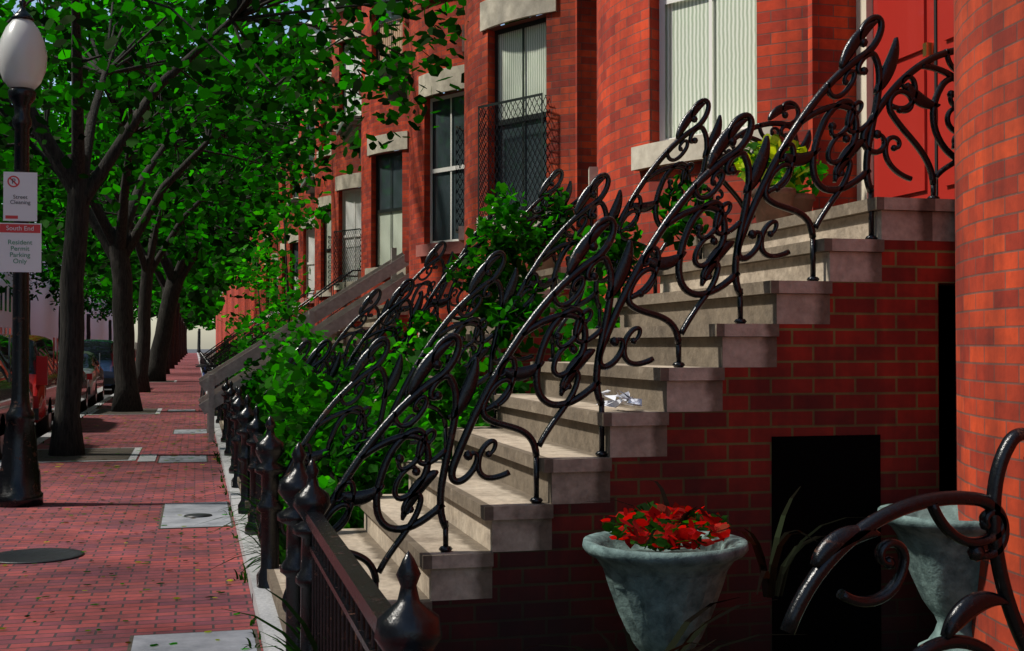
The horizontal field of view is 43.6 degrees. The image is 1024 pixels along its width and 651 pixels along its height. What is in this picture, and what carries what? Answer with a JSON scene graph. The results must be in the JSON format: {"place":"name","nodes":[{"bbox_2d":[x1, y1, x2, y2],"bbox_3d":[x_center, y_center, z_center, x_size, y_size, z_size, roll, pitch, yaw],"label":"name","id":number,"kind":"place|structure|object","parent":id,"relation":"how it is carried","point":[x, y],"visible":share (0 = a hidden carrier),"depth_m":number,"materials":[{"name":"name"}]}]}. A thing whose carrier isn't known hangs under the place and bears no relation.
{"place":"outdoors","nodes":[
{"label":"outdoors","id":0,"kind":"place"},
{"bbox_2d":[34,349,212,437],"bbox_3d":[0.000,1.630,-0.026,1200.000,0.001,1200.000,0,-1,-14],"label":"ground","id":1,"kind":"structure","parent":0,"point":[107,391],"depth_m":47.54,"materials":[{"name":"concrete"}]},
{"bbox_2d":[0,334,32,459],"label":"parked car","id":2,"kind":"object","parent":1,"relation":"on","point":[5,370],"visible":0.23,"depth_m":17.89,"materials":[{"name":"black paint"}]},
{"bbox_2d":[0,2,54,117],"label":"tree foliage","id":3,"kind":"object","parent":1,"relation":"on","point":[9,17],"visible":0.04,"depth_m":33.94,"materials":[{"name":"green plant"}]},
{"bbox_2d":[1,334,58,436],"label":"parked car","id":4,"kind":"object","parent":1,"relation":"on","point":[43,365],"visible":0.55,"depth_m":22.45,"materials":[{"name":"red paint"}]},
{"bbox_2d":[0,111,65,235],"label":"tree foliage","id":5,"kind":"object","parent":1,"relation":"on","point":[46,233],"visible":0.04,"depth_m":52.29,"materials":[{"name":"green plant"}]},
{"bbox_2d":[0,200,91,288],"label":"tree foliage","id":6,"kind":"object","parent":1,"relation":"on","point":[3,275],"depth_m":66.38,"materials":[{"name":"green plant"}]},
{"bbox_2d":[0,222,108,334],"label":"tree foliage","id":7,"kind":"object","parent":1,"relation":"on","point":[50,274],"depth_m":86.59,"materials":[{"name":"green plant"}]},
{"bbox_2d":[0,244,112,350],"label":"background buildings","id":8,"kind":"structure","parent":1,"relation":"on","point":[44,316],"depth_m":125.16,"materials":[{"name":"pink"}]},
{"bbox_2d":[55,352,87,411],"bbox_3d":[-10.955,1.350,29.887,1.766,1.490,4.580,0,-1,-14],"label":"parked car","id":9,"kind":"object","parent":1,"relation":"on","point":[84,401],"visible":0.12,"depth_m":31.04,"materials":[{"name":"black paint"}]},
{"bbox_2d":[8,244,135,344],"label":"tree foliage","id":10,"kind":"object","parent":1,"relation":"on","point":[90,288],"depth_m":106.09,"materials":[{"name":"green plant"}]},
{"bbox_2d":[47,262,111,339],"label":"tree foliage","id":11,"kind":"object","parent":1,"relation":"on","point":[85,303],"depth_m":133.19,"materials":[{"name":"green plant"}]},
{"bbox_2d":[55,351,103,405],"bbox_3d":[-12.348,1.438,35.516,1.766,1.490,4.580,0,-1,-14],"label":"parked car","id":12,"kind":"object","parent":1,"relation":"on","point":[93,370],"visible":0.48,"depth_m":34.55,"materials":[{"name":"grey paint"}]},
{"bbox_2d":[84,339,114,393],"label":"parked car","id":13,"kind":"object","parent":1,"relation":"on","point":[104,348],"visible":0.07,"depth_m":42.56,"materials":[{"name":"blue paint"}]},
{"bbox_2d":[84,272,156,339],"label":"tree foliage","id":14,"kind":"object","parent":1,"relation":"on","point":[103,315],"depth_m":167.00,"materials":[{"name":"green plant"}]},
{"bbox_2d":[0,80,279,381],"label":"tree","id":15,"kind":"object","parent":1,"relation":"on","point":[239,240],"depth_m":53.32,"materials":[{"name":"green plant"}]},
{"bbox_2d":[0,352,285,650],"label":"kerb stones","id":16,"kind":"object","parent":1,"relation":"on","point":[264,606],"visible":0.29,"depth_m":8.32,"materials":[{"name":"stone"}]},
{"bbox_2d":[200,351,442,650],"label":"iron fence","id":17,"kind":"object","parent":16,"relation":"on","point":[345,605],"visible":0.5,"depth_m":4.18,"materials":[{"name":"black metal"}]},
{"bbox_2d":[187,315,215,352],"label":"tree foliage","id":18,"kind":"object","parent":1,"relation":"on","point":[211,326],"depth_m":267.16,"materials":[{"name":"green plant"}]},
{"bbox_2d":[188,320,215,349],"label":"building","id":19,"kind":"structure","parent":1,"relation":"on","point":[206,329],"depth_m":310.59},
{"bbox_2d":[202,316,258,372],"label":"stoop railing","id":20,"kind":"object","parent":1,"relation":"on","point":[219,343],"visible":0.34,"depth_m":66.14,"materials":[{"name":"black metal"}]},
{"bbox_2d":[203,317,266,364],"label":"stoop railing","id":21,"kind":"object","parent":1,"relation":"on","point":[223,343],"visible":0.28,"depth_m":56.48,"materials":[{"name":"black metal"}]},
{"bbox_2d":[204,311,275,364],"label":"stoop railing","id":22,"kind":"object","parent":1,"relation":"on","point":[215,350],"visible":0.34,"depth_m":50.98,"materials":[{"name":"black metal"}]},
{"bbox_2d":[206,302,297,373],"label":"stoop railing","id":23,"kind":"object","parent":1,"relation":"on","point":[218,352],"visible":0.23,"depth_m":43.03,"materials":[{"name":"black metal"}]},
{"bbox_2d":[208,290,314,371],"bbox_3d":[-6.921,0.517,36.863,3.586,3.124,2.370,0,-1,-14],"label":"stoop railing","id":24,"kind":"object","parent":1,"relation":"on","point":[228,349],"visible":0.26,"depth_m":36.01,"materials":[{"name":"black metal"}]},
{"bbox_2d":[214,270,360,415],"bbox_3d":[-4.519,0.365,27.157,3.586,3.124,2.370,0,-1,-14],"label":"stoop railing","id":25,"kind":"object","parent":1,"relation":"on","point":[315,297],"visible":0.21,"depth_m":26.34,"materials":[{"name":"black metal"}]},
{"bbox_2d":[216,320,360,413],"bbox_3d":[-4.313,0.877,27.200,3.881,2.300,2.350,0,-1,-14],"label":"stoop","id":26,"kind":"object","parent":1,"relation":"on","point":[340,331],"visible":0.05,"depth_m":26.21,"materials":[{"name":"stone"}]},
{"bbox_2d":[198,248,408,441],"bbox_3d":[-3.381,0.212,21.466,3.646,3.250,2.290,0,-1,-14],"label":"stoop railing","id":27,"kind":"object","parent":1,"relation":"on","point":[212,399],"visible":0.54,"depth_m":20.52,"materials":[{"name":"stone"}]},
{"bbox_2d":[219,302,408,430],"bbox_3d":[-2.919,0.789,21.571,3.881,2.300,2.350,0,-1,-14],"label":"stoop","id":28,"kind":"object","parent":1,"relation":"on","point":[371,321],"visible":0.09,"depth_m":20.70,"materials":[{"name":"stone"}]},
{"bbox_2d":[230,168,596,513],"bbox_3d":[-0.833,0.142,12.181,3.579,3.098,2.234,0,-1,-14],"label":"stoop railing","id":29,"kind":"object","parent":1,"relation":"on","point":[243,416],"visible":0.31,"depth_m":11.40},
{"bbox_2d":[237,267,595,507],"bbox_3d":[-0.607,0.642,12.229,3.881,2.300,2.200,0,-1,-14],"label":"stoop","id":30,"kind":"object","parent":1,"relation":"on","point":[544,274],"visible":0.06,"depth_m":11.35,"materials":[{"name":"stone"}]},
{"bbox_2d":[267,197,955,650],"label":"stoop","id":31,"kind":"object","parent":1,"relation":"on","point":[831,391],"visible":0.59,"depth_m":5.96,"materials":[{"name":"stone"}]},
{"bbox_2d":[252,14,953,650],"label":"stoop railing","id":32,"kind":"object","parent":31,"relation":"on","point":[718,156],"visible":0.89,"depth_m":5.95,"materials":[{"name":"black metal"}]},
{"bbox_2d":[596,390,644,407],"bbox_3d":[0.480,0.337,5.894,0.189,0.092,0.349,0,-1,-14],"label":"crumpled paper","id":33,"kind":"object","parent":31,"relation":"on","point":[627,399],"visible":0.94,"depth_m":5.87,"materials":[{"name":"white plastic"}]},
{"bbox_2d":[535,187,814,270],"bbox_3d":[1.030,-0.665,10.535,0.435,0.260,5.715,0,-1,-14],"label":"flower pot","id":34,"kind":"object","parent":31,"relation":"on","point":[790,196],"visible":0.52,"depth_m":7.81,"materials":[{"name":"ceramic"}]},
{"bbox_2d":[535,133,828,253],"bbox_3d":[1.020,-0.931,10.509,0.606,0.425,5.913,0,-1,-14],"label":"potted plant","id":35,"kind":"object","parent":34,"relation":"in","point":[800,174],"visible":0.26,"depth_m":7.84,"materials":[{"name":"green plant"}]},
{"bbox_2d":[216,0,1023,650],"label":"row houses","id":36,"kind":"structure","parent":1,"relation":"on","point":[582,94],"depth_m":9.33,"materials":[{"name":"brick"}]},
{"bbox_2d":[101,298,159,323],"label":"tree foliage","id":37,"kind":"object","parent":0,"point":[156,306],"visible":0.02,"depth_m":204.47,"materials":[{"name":"green plant"}]},
{"bbox_2d":[0,353,262,650],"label":"sidewalk paving","id":38,"kind":"structure","parent":0,"point":[154,609],"depth_m":9.58,"materials":[{"name":"brick"}]},
{"bbox_2d":[0,0,46,507],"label":"street lamp","id":39,"kind":"object","parent":38,"relation":"on","point":[23,59],"visible":1,"depth_m":12.01,"materials":[{"name":"metal"}]},
{"bbox_2d":[10,195,28,204],"bbox_3d":[-4.617,-1.178,12.021,0.178,0.097,0.002,0,-1,-14],"label":"sign lettering","id":40,"kind":"object","parent":39,"relation":"attached to","point":[21,197],"visible":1,"depth_m":12.02,"materials":[{"name":"black paint"}]},
{"bbox_2d":[8,240,31,264],"bbox_3d":[-4.616,-0.687,12.014,0.213,0.233,0.002,0,-1,-14],"label":"sign lettering","id":41,"kind":"object","parent":39,"relation":"attached to","point":[18,250],"visible":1,"depth_m":12.01,"materials":[{"name":"green"}]},
{"bbox_2d":[6,226,33,230],"bbox_3d":[-4.618,-0.914,12.015,0.242,0.042,0.002,0,-1,-14],"label":"sign text","id":42,"kind":"object","parent":39,"relation":"attached to","point":[19,228],"visible":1,"depth_m":12.01,"materials":[{"name":"white paint"}]},
{"bbox_2d":[0,513,211,563],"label":"manhole covers","id":43,"kind":"object","parent":38,"relation":"on","point":[33,555],"visible":1,"depth_m":9.15,"materials":[{"name":"metal"}]},
{"bbox_2d":[38,380,260,650],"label":"sidewalk slabs","id":44,"kind":"structure","parent":38,"relation":"on","point":[229,640],"depth_m":11.08,"materials":[{"name":"concrete"}]},
{"bbox_2d":[0,0,533,455],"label":"tree","id":45,"kind":"object","parent":44,"relation":"on","point":[269,51],"depth_m":17.36,"materials":[{"name":"green plant"}]},
{"bbox_2d":[42,127,258,373],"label":"tree","id":46,"kind":"object","parent":38,"relation":"on","point":[218,268],"depth_m":67.29,"materials":[{"name":"green plant"}]},
{"bbox_2d":[58,236,249,368],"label":"tree","id":47,"kind":"object","parent":38,"relation":"on","point":[158,288],"depth_m":81.82,"materials":[{"name":"green plant"}]},
{"bbox_2d":[97,243,248,364],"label":"tree","id":48,"kind":"object","parent":38,"relation":"on","point":[194,296],"depth_m":98.72,"materials":[{"name":"green plant"}]},
{"bbox_2d":[133,290,221,355],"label":"tree foliage","id":49,"kind":"object","parent":38,"relation":"on","point":[194,319],"depth_m":192.66,"materials":[{"name":"green plant"}]},
{"bbox_2d":[0,0,357,392],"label":"tree","id":50,"kind":"object","parent":38,"relation":"on","point":[203,185],"depth_m":41.19,"materials":[{"name":"green plant"}]},
{"bbox_2d":[133,286,224,359],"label":"tree foliage","id":51,"kind":"object","parent":38,"relation":"on","point":[219,304],"depth_m":137.29,"materials":[{"name":"green plant"}]},
{"bbox_2d":[153,300,210,353],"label":"tree foliage","id":52,"kind":"object","parent":38,"relation":"on","point":[189,324],"depth_m":228.38,"materials":[{"name":"green plant"}]},
{"bbox_2d":[133,273,232,361],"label":"tree foliage","id":53,"kind":"object","parent":38,"relation":"on","point":[198,302],"depth_m":117.46,"materials":[{"name":"green plant"}]},
{"bbox_2d":[151,287,226,356],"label":"tree foliage","id":54,"kind":"object","parent":38,"relation":"on","point":[197,309],"depth_m":163.23,"materials":[{"name":"green plant"}]},
{"bbox_2d":[0,0,391,411],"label":"tree","id":55,"kind":"object","parent":38,"relation":"on","point":[301,146],"depth_m":29.06,"materials":[{"name":"green plant"}]},
{"bbox_2d":[196,364,213,411],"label":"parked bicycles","id":56,"kind":"object","parent":38,"relation":"on","point":[205,371],"visible":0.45,"depth_m":32.13,"materials":[{"name":"black metal"}]},
{"bbox_2d":[3,0,541,348],"label":"sky","id":57,"kind":"structure","parent":0,"point":[208,338],"materials":[{"name":"white"}]},
{"label":"front yard ground","id":58,"kind":"structure","parent":0,"visible":0},
{"bbox_2d":[256,208,289,360],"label":"sapling stems","id":59,"kind":"object","parent":58,"relation":"on","point":[288,306],"visible":0.27,"depth_m":23.26,"materials":[{"name":"brown plant"}]},
{"bbox_2d":[0,173,864,650],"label":"garden plants","id":60,"kind":"object","parent":58,"relation":"on","point":[282,377],"visible":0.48,"depth_m":9.51,"materials":[{"name":"green plant"}]},
{"bbox_2d":[582,530,748,650],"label":"garden urn","id":61,"kind":"object","parent":58,"relation":"on","point":[660,598],"visible":0.81,"depth_m":5.06,"materials":[{"name":"stone"}]},
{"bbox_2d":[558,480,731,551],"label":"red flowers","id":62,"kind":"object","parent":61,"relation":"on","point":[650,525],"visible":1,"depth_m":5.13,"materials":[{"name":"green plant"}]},
{"bbox_2d":[780,428,1023,650],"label":"stair railing","id":63,"kind":"object","parent":58,"relation":"on","point":[833,548],"visible":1,"depth_m":4.47,"materials":[{"name":"metal"}]},
{"bbox_2d":[877,503,985,650],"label":"garden urn","id":64,"kind":"object","parent":58,"relation":"on","point":[944,570],"visible":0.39,"depth_m":5.46,"materials":[{"name":"grey stone"}]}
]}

